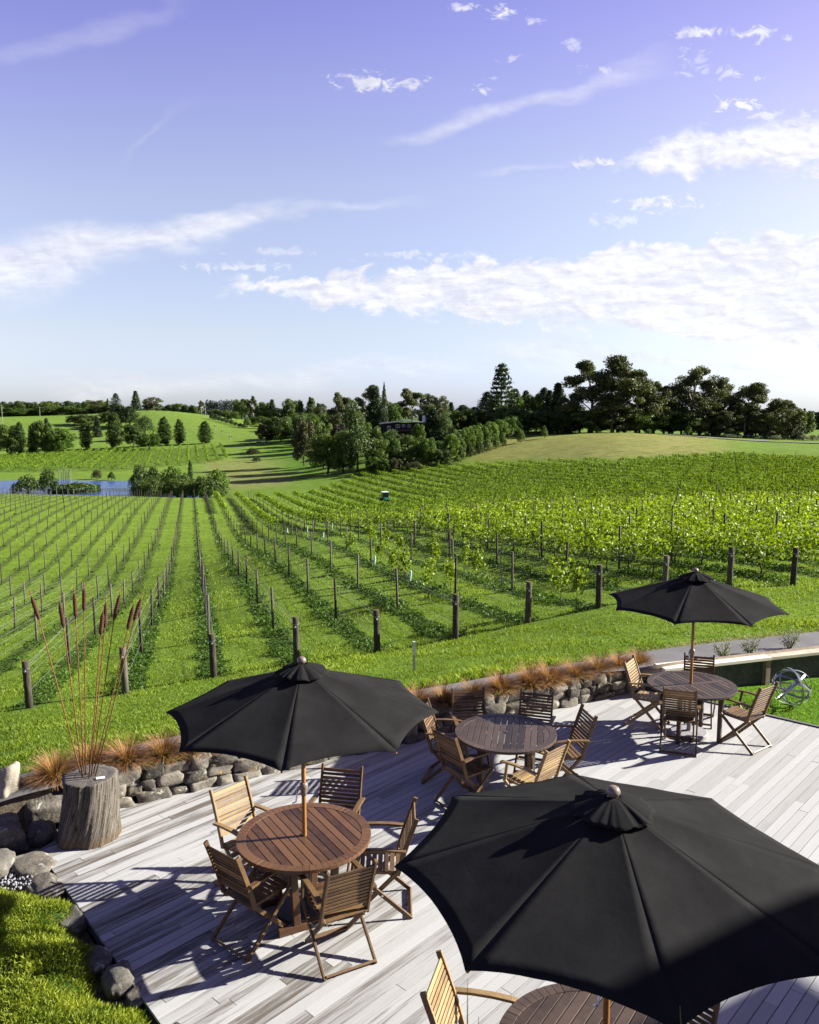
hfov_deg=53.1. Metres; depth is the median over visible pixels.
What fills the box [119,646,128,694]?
end post
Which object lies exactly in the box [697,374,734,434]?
gum tree
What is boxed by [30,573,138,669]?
trellis wires
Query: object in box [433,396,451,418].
gum tree
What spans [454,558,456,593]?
trellis post
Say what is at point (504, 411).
broadleaf tree
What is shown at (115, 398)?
pine tree
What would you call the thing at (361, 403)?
gum tree
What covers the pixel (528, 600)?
end post
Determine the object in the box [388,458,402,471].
broadleaf tree
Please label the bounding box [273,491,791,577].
vine row
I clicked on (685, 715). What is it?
folding armchair
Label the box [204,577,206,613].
trellis post
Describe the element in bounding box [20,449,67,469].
vine row
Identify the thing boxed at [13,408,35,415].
broadleaf tree
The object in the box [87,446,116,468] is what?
vine row
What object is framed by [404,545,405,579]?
trellis post
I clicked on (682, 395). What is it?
gum tree
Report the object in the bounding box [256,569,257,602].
trellis post
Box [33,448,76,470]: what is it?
vine row
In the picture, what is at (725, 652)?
silver shrub
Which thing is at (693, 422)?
broadleaf tree
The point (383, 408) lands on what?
cypress tree
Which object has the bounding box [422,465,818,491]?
vine row
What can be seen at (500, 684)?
tussock grass
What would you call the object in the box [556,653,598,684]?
tussock grass
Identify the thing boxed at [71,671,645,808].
stone wall
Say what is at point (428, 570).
young vine
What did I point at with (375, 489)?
vine row
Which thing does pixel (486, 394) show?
pine tree
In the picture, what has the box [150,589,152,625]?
trellis post
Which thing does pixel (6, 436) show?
broadleaf tree
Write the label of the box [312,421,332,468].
broadleaf tree
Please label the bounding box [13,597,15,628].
trellis post
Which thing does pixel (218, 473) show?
shrub
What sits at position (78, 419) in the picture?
broadleaf tree
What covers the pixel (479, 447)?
shrub
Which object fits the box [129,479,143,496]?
shrub
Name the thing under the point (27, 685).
end post
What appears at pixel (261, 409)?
broadleaf tree
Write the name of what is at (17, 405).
broadleaf tree
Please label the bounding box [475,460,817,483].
vine row
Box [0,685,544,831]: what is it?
wall backfill
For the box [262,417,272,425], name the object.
broadleaf tree
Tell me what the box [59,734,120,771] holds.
tussock grass
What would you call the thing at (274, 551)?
trellis post
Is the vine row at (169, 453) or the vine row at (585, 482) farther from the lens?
the vine row at (169, 453)
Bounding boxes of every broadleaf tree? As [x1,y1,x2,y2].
[0,408,23,416]
[0,424,22,454]
[1,401,11,407]
[11,401,31,415]
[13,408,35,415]
[28,420,53,454]
[31,401,44,415]
[31,407,54,415]
[38,402,56,415]
[42,428,77,451]
[43,406,60,415]
[46,401,63,415]
[56,405,76,414]
[59,401,82,414]
[65,415,75,424]
[70,414,94,423]
[72,408,92,413]
[81,400,95,413]
[88,405,110,412]
[98,411,109,424]
[120,423,142,447]
[136,433,160,448]
[141,401,163,410]
[142,397,163,409]
[166,404,174,410]
[173,403,185,411]
[181,404,193,413]
[189,405,200,413]
[221,411,239,420]
[232,399,251,418]
[249,416,265,423]
[252,402,269,417]
[255,423,273,442]
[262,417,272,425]
[267,416,293,442]
[270,408,287,417]
[280,416,292,435]
[281,398,299,416]
[290,417,314,465]
[291,413,307,434]
[299,412,314,419]
[306,415,322,436]
[307,433,347,474]
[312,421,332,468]
[317,414,329,425]
[326,413,349,429]
[328,430,356,472]
[330,422,345,436]
[359,422,372,452]
[363,426,383,463]
[365,438,389,464]
[365,457,381,473]
[376,458,389,470]
[385,401,402,421]
[386,438,401,459]
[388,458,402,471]
[390,447,417,466]
[395,434,404,441]
[397,435,423,459]
[410,424,425,439]
[415,440,442,458]
[419,437,436,466]
[432,449,453,464]
[440,411,466,430]
[441,433,460,455]
[452,430,466,450]
[459,410,482,428]
[460,426,475,447]
[467,425,483,443]
[471,410,487,425]
[475,423,491,443]
[484,421,499,442]
[493,405,519,426]
[494,419,510,440]
[502,417,517,438]
[509,415,522,436]
[511,409,542,433]
[513,396,524,410]
[520,393,547,432]
[531,410,563,430]
[553,405,585,432]
[569,412,612,432]
[573,410,593,432]
[613,411,659,432]
[641,409,689,433]
[663,413,710,434]
[736,413,763,431]
[763,408,787,420]
[784,410,816,433]
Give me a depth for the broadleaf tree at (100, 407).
526.18 m
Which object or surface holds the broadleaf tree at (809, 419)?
on the grassy ground at (276, 468)
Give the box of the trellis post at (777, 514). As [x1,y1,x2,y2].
[773,512,778,555]
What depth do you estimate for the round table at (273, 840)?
7.25 m
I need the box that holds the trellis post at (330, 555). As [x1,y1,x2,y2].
[330,540,331,569]
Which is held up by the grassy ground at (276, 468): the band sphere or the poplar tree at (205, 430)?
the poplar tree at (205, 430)
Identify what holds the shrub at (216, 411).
on the grassy ground at (276, 468)
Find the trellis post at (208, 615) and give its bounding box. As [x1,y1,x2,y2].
[206,594,209,638]
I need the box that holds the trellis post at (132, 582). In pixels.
[131,571,133,593]
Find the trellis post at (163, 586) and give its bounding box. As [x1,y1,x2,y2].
[163,571,164,596]
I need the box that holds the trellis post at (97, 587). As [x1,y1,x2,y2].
[96,575,98,598]
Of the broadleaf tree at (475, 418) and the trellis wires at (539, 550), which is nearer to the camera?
the trellis wires at (539, 550)
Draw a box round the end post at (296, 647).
[292,616,299,662]
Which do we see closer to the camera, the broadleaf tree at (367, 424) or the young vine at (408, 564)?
the young vine at (408, 564)
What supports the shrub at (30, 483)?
on the grassy ground at (276, 468)
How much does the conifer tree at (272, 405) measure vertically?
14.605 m
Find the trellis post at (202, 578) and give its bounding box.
[202,564,203,593]
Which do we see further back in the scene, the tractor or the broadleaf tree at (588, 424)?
the broadleaf tree at (588, 424)
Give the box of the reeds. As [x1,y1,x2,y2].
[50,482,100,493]
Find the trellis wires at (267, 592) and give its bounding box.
[228,544,292,640]
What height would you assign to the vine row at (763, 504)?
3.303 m
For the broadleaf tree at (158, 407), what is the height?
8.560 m
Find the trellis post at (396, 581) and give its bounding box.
[395,568,398,609]
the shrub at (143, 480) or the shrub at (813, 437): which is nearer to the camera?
the shrub at (143, 480)
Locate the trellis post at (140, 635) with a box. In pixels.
[138,609,142,652]
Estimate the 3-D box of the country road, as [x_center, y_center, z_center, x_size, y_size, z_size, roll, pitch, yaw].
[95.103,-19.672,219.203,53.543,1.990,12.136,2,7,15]
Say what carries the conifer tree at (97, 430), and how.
on the grassy ground at (276, 468)
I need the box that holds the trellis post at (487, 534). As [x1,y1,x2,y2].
[487,519,489,549]
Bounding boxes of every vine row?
[0,450,41,466]
[0,451,31,463]
[0,451,49,471]
[1,451,23,459]
[10,450,56,469]
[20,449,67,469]
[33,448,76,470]
[43,448,83,468]
[54,447,92,469]
[66,447,100,469]
[77,447,108,468]
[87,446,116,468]
[99,446,125,469]
[110,446,133,469]
[121,447,140,468]
[132,445,148,467]
[143,444,156,465]
[153,445,165,465]
[165,444,173,464]
[174,444,181,463]
[185,444,189,463]
[194,443,199,462]
[202,443,208,461]
[210,443,218,460]
[212,490,230,509]
[219,442,228,457]
[234,491,277,526]
[254,492,370,526]
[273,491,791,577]
[292,491,818,549]
[308,489,818,532]
[319,485,817,526]
[330,482,818,511]
[339,478,818,507]
[350,474,818,503]
[359,471,818,504]
[363,511,671,574]
[374,470,817,497]
[388,467,818,494]
[402,467,818,493]
[414,506,818,560]
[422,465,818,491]
[435,463,818,489]
[455,462,818,487]
[458,501,818,543]
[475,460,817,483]
[495,460,818,481]
[509,498,818,526]
[518,459,818,479]
[548,458,818,476]
[555,496,818,517]
[583,457,818,474]
[606,496,818,509]
[619,457,818,472]
[637,456,818,469]
[653,492,817,507]
[655,454,818,468]
[672,453,818,465]
[690,452,818,463]
[705,488,818,502]
[709,452,818,460]
[724,451,818,458]
[751,488,818,502]
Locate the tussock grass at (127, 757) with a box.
[97,730,157,774]
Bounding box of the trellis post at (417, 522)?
[417,511,418,533]
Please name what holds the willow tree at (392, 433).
on the grassy ground at (276, 468)
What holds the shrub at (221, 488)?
on the grassy ground at (276, 468)
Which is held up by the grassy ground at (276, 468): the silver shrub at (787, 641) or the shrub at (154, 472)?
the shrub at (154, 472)
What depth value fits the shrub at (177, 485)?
161.63 m
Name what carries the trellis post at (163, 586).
on the grassy ground at (276, 468)
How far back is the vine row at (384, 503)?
54.57 m
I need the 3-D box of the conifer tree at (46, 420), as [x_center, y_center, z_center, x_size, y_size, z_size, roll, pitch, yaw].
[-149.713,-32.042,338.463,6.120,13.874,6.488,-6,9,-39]
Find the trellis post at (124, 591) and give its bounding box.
[123,579,124,602]
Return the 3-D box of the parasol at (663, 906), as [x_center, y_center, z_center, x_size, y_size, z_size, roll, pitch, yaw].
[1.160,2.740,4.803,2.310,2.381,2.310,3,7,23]
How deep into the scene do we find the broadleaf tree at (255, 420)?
435.53 m
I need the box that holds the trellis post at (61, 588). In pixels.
[60,577,62,601]
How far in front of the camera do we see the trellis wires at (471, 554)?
26.38 m
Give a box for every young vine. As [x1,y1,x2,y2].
[341,531,357,556]
[362,522,371,536]
[368,519,376,547]
[373,539,387,566]
[379,528,391,550]
[385,541,399,579]
[395,531,405,550]
[396,542,411,582]
[421,557,438,597]
[426,535,435,555]
[431,533,442,572]
[442,557,457,597]
[457,537,469,577]
[470,541,486,577]
[545,557,571,608]
[564,557,588,612]
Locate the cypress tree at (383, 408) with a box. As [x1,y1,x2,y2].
[379,383,388,428]
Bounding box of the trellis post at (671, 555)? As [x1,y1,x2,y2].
[670,521,672,561]
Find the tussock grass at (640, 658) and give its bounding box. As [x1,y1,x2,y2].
[623,646,657,665]
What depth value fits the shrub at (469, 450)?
203.19 m
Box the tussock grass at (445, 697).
[425,681,463,709]
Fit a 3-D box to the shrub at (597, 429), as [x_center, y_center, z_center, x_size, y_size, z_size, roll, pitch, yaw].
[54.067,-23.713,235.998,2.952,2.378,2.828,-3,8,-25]
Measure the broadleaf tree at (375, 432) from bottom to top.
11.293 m
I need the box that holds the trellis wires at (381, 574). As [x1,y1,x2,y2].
[287,529,452,621]
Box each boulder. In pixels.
[0,761,20,798]
[0,812,29,855]
[0,848,16,884]
[10,849,57,888]
[24,789,62,826]
[24,871,65,899]
[25,820,57,846]
[58,905,87,936]
[86,945,112,977]
[101,959,134,999]
[125,985,143,1009]
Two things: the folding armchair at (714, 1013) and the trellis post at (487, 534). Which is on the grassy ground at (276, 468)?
the trellis post at (487, 534)
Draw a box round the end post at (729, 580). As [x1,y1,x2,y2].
[726,546,733,585]
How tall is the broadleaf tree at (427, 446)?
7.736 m
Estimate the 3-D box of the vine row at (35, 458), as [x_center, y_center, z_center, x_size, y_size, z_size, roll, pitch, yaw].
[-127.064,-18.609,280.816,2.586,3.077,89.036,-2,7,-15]
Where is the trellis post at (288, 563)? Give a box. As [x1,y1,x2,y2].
[288,546,289,576]
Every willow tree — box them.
[136,415,155,433]
[340,400,364,433]
[341,422,376,471]
[384,429,397,448]
[437,413,453,436]
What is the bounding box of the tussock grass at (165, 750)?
[133,727,193,768]
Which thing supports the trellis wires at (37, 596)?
attached to the trellis post at (14, 610)
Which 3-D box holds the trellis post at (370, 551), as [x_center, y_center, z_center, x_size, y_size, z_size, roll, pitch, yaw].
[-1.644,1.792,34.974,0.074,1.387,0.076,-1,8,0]
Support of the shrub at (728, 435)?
on the grassy ground at (276, 468)
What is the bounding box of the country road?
[668,434,818,442]
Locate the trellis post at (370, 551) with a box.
[370,538,371,565]
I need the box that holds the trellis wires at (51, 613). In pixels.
[2,576,107,652]
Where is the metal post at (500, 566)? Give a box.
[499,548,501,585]
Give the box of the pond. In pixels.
[0,480,201,497]
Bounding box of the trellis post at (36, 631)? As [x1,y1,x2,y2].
[34,601,37,640]
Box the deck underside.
[65,892,157,1023]
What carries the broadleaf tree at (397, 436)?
on the grassy ground at (276, 468)
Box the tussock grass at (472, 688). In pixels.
[455,676,495,699]
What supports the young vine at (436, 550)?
on the grassy ground at (276, 468)
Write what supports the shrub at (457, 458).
on the grassy ground at (276, 468)
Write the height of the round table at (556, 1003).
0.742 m
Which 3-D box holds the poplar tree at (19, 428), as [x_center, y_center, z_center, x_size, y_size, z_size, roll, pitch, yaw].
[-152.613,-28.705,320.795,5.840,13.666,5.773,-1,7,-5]
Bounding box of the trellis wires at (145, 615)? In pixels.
[125,558,169,667]
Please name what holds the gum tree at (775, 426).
on the grassy ground at (276, 468)
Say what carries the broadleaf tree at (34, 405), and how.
on the grassy ground at (276, 468)
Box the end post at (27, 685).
[21,660,32,708]
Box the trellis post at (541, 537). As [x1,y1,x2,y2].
[540,521,542,558]
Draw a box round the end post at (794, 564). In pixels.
[790,547,798,585]
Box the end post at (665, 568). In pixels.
[662,555,668,580]
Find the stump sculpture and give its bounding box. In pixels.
[29,581,142,850]
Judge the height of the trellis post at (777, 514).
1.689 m
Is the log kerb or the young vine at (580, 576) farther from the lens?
the young vine at (580, 576)
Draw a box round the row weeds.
[0,479,818,709]
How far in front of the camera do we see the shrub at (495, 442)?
212.10 m
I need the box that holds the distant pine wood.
[203,399,240,410]
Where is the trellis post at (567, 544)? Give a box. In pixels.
[565,542,568,575]
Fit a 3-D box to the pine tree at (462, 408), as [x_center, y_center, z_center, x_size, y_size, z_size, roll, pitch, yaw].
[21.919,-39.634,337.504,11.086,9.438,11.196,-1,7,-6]
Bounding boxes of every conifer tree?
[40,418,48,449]
[90,415,102,436]
[106,398,109,412]
[131,391,142,410]
[267,399,276,418]
[365,387,382,428]
[419,407,444,439]
[447,402,455,412]
[537,390,552,431]
[546,382,576,432]
[813,413,818,429]
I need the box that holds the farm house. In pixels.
[379,416,427,434]
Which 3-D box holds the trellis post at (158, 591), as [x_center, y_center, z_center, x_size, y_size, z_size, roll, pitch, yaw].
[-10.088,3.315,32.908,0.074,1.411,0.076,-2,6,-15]
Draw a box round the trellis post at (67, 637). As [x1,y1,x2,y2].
[65,617,70,663]
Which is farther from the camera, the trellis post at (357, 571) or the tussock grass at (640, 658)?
the trellis post at (357, 571)
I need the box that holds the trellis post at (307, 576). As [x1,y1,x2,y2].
[306,559,308,593]
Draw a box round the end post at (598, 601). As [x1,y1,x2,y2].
[595,564,602,608]
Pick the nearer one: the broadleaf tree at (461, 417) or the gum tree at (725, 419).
the gum tree at (725, 419)
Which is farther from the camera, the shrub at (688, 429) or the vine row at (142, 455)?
the vine row at (142, 455)
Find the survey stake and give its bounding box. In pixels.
[413,641,414,670]
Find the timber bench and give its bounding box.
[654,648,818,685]
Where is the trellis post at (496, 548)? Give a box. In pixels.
[496,533,497,564]
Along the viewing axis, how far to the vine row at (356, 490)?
72.51 m
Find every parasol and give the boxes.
[166,656,438,927]
[394,774,818,1023]
[609,568,788,740]
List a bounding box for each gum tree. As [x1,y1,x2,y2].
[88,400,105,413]
[198,400,205,412]
[247,396,257,415]
[314,403,326,414]
[326,392,361,426]
[354,385,388,418]
[396,388,436,420]
[416,394,439,421]
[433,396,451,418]
[558,359,618,432]
[573,354,656,432]
[586,393,635,432]
[608,375,662,432]
[637,378,671,433]
[661,384,693,433]
[665,365,723,434]
[678,396,723,435]
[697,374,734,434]
[709,411,742,434]
[713,383,745,416]
[727,401,767,435]
[728,382,783,435]
[755,412,785,438]
[758,398,805,438]
[787,418,805,438]
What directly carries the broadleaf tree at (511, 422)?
on the grassy ground at (276, 468)
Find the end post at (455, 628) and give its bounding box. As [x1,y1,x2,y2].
[452,593,458,638]
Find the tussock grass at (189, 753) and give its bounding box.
[172,734,220,764]
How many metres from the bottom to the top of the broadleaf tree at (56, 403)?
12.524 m
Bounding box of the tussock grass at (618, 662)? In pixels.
[605,648,632,673]
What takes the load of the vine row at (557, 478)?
on the grassy ground at (276, 468)
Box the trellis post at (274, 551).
[274,538,275,562]
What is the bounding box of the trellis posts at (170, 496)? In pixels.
[1,450,815,529]
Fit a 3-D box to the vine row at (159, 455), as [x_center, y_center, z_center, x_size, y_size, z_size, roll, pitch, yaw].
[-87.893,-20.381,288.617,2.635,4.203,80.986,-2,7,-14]
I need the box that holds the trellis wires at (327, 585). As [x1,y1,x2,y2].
[258,537,372,628]
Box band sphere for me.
[771,667,811,706]
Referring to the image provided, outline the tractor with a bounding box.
[379,491,391,506]
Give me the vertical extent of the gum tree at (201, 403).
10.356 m
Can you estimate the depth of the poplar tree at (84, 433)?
335.81 m
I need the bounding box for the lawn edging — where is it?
[704,701,818,727]
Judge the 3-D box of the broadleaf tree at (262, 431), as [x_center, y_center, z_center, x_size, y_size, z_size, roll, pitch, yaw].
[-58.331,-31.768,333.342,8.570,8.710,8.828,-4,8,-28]
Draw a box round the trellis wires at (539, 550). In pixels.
[386,519,662,580]
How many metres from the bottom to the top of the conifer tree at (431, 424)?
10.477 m
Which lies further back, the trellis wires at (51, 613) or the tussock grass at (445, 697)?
the trellis wires at (51, 613)
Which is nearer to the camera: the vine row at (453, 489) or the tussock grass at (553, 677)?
the tussock grass at (553, 677)
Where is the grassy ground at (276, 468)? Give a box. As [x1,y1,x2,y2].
[0,410,818,793]
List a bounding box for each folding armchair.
[203,840,290,962]
[209,775,272,885]
[297,859,377,981]
[308,763,364,878]
[352,797,418,918]
[420,950,518,1023]
[421,698,468,787]
[431,726,494,807]
[449,687,494,770]
[500,739,570,786]
[510,689,555,772]
[537,704,597,775]
[623,655,669,731]
[659,685,700,757]
[682,652,716,728]
[688,1002,720,1023]
[719,681,778,755]
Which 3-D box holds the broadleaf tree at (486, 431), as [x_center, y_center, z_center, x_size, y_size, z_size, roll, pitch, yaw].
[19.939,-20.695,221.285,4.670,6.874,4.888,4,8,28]
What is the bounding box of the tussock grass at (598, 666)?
[579,650,621,677]
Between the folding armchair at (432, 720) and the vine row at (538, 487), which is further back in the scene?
the vine row at (538, 487)
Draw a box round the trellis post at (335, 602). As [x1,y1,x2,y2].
[334,578,336,618]
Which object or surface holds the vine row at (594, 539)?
on the grassy ground at (276, 468)
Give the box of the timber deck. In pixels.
[40,692,818,1023]
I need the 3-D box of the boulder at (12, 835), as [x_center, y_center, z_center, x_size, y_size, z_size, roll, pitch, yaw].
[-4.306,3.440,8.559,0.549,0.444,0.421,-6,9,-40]
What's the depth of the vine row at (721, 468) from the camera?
127.31 m
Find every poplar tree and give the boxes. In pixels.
[13,421,26,453]
[26,426,36,454]
[78,418,92,448]
[104,412,123,447]
[156,416,173,444]
[172,419,186,444]
[187,459,193,483]
[196,421,212,443]
[295,399,305,414]
[304,397,315,413]
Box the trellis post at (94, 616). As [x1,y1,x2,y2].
[92,597,96,634]
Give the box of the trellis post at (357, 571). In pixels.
[357,554,358,588]
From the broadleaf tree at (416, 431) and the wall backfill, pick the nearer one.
the wall backfill
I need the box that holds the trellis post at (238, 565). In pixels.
[238,550,239,575]
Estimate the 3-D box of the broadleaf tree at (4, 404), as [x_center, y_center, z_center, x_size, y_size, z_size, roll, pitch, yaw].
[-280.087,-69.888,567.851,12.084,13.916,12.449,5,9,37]
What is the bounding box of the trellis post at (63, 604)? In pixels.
[62,592,64,619]
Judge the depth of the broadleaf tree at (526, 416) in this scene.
245.71 m
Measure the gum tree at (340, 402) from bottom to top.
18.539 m
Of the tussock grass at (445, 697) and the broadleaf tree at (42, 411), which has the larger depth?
the broadleaf tree at (42, 411)
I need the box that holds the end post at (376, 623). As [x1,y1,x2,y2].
[373,609,379,651]
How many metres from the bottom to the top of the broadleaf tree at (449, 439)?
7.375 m
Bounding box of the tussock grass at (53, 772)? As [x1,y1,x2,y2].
[20,744,86,791]
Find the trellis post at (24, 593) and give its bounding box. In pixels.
[23,581,25,604]
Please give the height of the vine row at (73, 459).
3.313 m
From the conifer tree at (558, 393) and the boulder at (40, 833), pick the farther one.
the conifer tree at (558, 393)
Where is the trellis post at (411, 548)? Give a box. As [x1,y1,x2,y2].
[410,533,411,559]
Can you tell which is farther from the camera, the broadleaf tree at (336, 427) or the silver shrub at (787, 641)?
the broadleaf tree at (336, 427)
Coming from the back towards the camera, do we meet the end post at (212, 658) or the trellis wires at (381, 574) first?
the trellis wires at (381, 574)
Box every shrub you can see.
[7,439,22,455]
[9,474,41,493]
[38,468,59,492]
[91,470,101,478]
[92,407,101,413]
[107,471,115,479]
[127,465,146,487]
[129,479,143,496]
[137,476,155,496]
[143,466,162,483]
[144,476,162,496]
[151,481,167,496]
[159,465,182,485]
[161,478,178,497]
[167,479,184,497]
[176,472,190,484]
[176,481,193,497]
[184,479,196,497]
[192,476,210,497]
[201,478,219,497]
[206,468,230,496]
[208,409,220,414]
[211,477,227,496]
[243,416,251,426]
[246,447,258,453]
[404,461,422,470]
[444,458,451,465]
[454,455,460,462]
[457,446,465,460]
[466,443,474,456]
[474,439,483,453]
[483,439,491,450]
[492,436,499,447]
[499,432,506,445]
[516,429,525,442]
[540,426,547,437]
[593,426,601,432]
[683,425,691,434]
[712,634,730,656]
[718,434,734,437]
[739,634,763,653]
[767,435,781,439]
[779,625,802,648]
[795,434,809,440]
[808,434,818,440]
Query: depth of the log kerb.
13.55 m
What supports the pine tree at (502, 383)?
on the grassy ground at (276, 468)
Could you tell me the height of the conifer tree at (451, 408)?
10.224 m
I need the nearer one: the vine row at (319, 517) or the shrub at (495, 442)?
the vine row at (319, 517)
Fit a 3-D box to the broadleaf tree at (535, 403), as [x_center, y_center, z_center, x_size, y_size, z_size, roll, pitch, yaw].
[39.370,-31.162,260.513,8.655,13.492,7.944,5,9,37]
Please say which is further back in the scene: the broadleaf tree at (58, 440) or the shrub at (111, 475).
the broadleaf tree at (58, 440)
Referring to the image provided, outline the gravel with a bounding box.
[0,873,32,890]
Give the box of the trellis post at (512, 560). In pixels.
[511,551,513,589]
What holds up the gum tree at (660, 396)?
on the grassy ground at (276, 468)
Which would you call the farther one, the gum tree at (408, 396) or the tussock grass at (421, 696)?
the gum tree at (408, 396)
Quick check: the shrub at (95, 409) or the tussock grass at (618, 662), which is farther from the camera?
the shrub at (95, 409)
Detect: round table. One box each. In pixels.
[236,803,370,937]
[455,713,556,790]
[499,983,662,1023]
[647,671,737,743]
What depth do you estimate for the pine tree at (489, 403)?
265.24 m
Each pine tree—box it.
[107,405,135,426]
[108,393,121,408]
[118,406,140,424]
[456,405,469,411]
[474,391,491,418]
[480,363,518,421]
[482,398,497,424]
[504,388,525,408]
[521,390,529,405]
[538,387,547,402]
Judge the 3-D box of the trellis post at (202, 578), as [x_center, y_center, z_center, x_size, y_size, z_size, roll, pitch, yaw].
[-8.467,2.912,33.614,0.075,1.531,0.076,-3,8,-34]
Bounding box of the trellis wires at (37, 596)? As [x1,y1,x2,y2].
[1,578,73,624]
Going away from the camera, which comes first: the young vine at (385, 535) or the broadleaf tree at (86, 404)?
the young vine at (385, 535)
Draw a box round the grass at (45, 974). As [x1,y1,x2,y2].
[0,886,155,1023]
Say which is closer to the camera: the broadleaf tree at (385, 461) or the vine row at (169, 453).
the broadleaf tree at (385, 461)
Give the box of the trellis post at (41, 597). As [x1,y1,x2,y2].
[40,584,42,611]
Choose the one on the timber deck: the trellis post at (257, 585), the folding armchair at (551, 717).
the folding armchair at (551, 717)
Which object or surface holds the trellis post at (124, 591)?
on the grassy ground at (276, 468)
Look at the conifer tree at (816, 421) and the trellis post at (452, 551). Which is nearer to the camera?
the trellis post at (452, 551)
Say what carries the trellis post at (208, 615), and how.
on the grassy ground at (276, 468)
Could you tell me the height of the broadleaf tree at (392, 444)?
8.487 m
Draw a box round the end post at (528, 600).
[524,581,531,622]
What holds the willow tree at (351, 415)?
on the grassy ground at (276, 468)
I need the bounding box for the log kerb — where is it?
[633,646,818,676]
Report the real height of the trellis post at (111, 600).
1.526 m
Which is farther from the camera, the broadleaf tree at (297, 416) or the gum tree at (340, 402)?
the broadleaf tree at (297, 416)
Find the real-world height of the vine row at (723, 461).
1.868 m
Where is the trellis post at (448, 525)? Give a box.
[447,513,449,540]
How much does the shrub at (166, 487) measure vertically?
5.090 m
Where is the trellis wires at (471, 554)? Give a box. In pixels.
[345,521,594,592]
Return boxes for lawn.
[655,677,818,724]
[725,679,818,723]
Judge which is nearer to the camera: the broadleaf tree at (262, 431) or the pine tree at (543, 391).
the pine tree at (543, 391)
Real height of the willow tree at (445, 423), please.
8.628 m
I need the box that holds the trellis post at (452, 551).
[451,539,452,562]
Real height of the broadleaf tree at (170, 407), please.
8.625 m
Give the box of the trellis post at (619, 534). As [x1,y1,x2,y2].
[618,526,620,570]
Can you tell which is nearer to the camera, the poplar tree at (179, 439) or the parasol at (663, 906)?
the parasol at (663, 906)
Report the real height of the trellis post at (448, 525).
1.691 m
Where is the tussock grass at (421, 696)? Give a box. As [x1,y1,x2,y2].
[405,681,442,707]
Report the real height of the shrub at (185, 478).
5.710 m
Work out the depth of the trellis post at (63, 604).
31.67 m
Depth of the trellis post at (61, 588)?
42.34 m
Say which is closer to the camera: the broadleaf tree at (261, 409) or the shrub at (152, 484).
the shrub at (152, 484)
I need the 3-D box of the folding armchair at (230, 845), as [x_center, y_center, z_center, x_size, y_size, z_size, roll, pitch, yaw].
[-1.544,3.115,7.821,0.610,0.948,0.526,6,9,41]
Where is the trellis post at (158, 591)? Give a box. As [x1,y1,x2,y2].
[157,577,159,605]
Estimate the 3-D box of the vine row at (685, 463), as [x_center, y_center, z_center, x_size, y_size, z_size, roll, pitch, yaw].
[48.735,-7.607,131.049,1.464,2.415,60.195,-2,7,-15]
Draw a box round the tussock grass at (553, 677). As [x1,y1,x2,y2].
[522,656,574,689]
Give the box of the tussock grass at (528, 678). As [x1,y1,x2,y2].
[503,659,553,690]
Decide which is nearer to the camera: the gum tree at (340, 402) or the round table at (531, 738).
the round table at (531, 738)
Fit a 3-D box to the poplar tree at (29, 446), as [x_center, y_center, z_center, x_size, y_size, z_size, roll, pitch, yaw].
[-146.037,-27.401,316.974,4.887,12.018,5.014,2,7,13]
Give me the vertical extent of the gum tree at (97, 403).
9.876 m
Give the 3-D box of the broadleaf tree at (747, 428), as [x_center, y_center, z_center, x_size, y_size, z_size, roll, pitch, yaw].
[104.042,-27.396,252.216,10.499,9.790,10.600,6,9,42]
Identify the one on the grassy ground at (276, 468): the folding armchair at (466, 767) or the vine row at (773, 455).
the vine row at (773, 455)
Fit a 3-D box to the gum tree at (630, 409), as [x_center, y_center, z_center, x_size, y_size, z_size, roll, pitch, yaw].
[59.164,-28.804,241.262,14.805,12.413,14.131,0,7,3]
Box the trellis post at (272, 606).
[270,587,273,631]
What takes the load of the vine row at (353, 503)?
on the grassy ground at (276, 468)
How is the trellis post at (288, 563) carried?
on the grassy ground at (276, 468)
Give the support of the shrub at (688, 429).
on the grassy ground at (276, 468)
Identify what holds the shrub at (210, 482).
on the grassy ground at (276, 468)
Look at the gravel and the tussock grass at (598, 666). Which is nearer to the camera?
the gravel
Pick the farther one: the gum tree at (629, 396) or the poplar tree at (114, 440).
the poplar tree at (114, 440)
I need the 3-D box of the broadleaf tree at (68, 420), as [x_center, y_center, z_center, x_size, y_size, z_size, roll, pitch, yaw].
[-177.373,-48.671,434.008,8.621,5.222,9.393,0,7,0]
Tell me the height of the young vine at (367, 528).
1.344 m
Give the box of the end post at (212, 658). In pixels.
[208,633,216,677]
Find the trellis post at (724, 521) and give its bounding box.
[722,513,725,557]
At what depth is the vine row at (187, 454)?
288.39 m
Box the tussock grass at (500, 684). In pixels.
[479,666,523,697]
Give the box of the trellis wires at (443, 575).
[316,522,525,606]
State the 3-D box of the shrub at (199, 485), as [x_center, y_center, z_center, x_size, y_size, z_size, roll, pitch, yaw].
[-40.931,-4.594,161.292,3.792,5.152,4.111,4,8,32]
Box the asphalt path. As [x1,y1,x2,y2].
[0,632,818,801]
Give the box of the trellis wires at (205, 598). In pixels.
[200,556,212,629]
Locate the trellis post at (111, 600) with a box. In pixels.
[109,584,112,616]
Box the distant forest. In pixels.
[15,408,455,419]

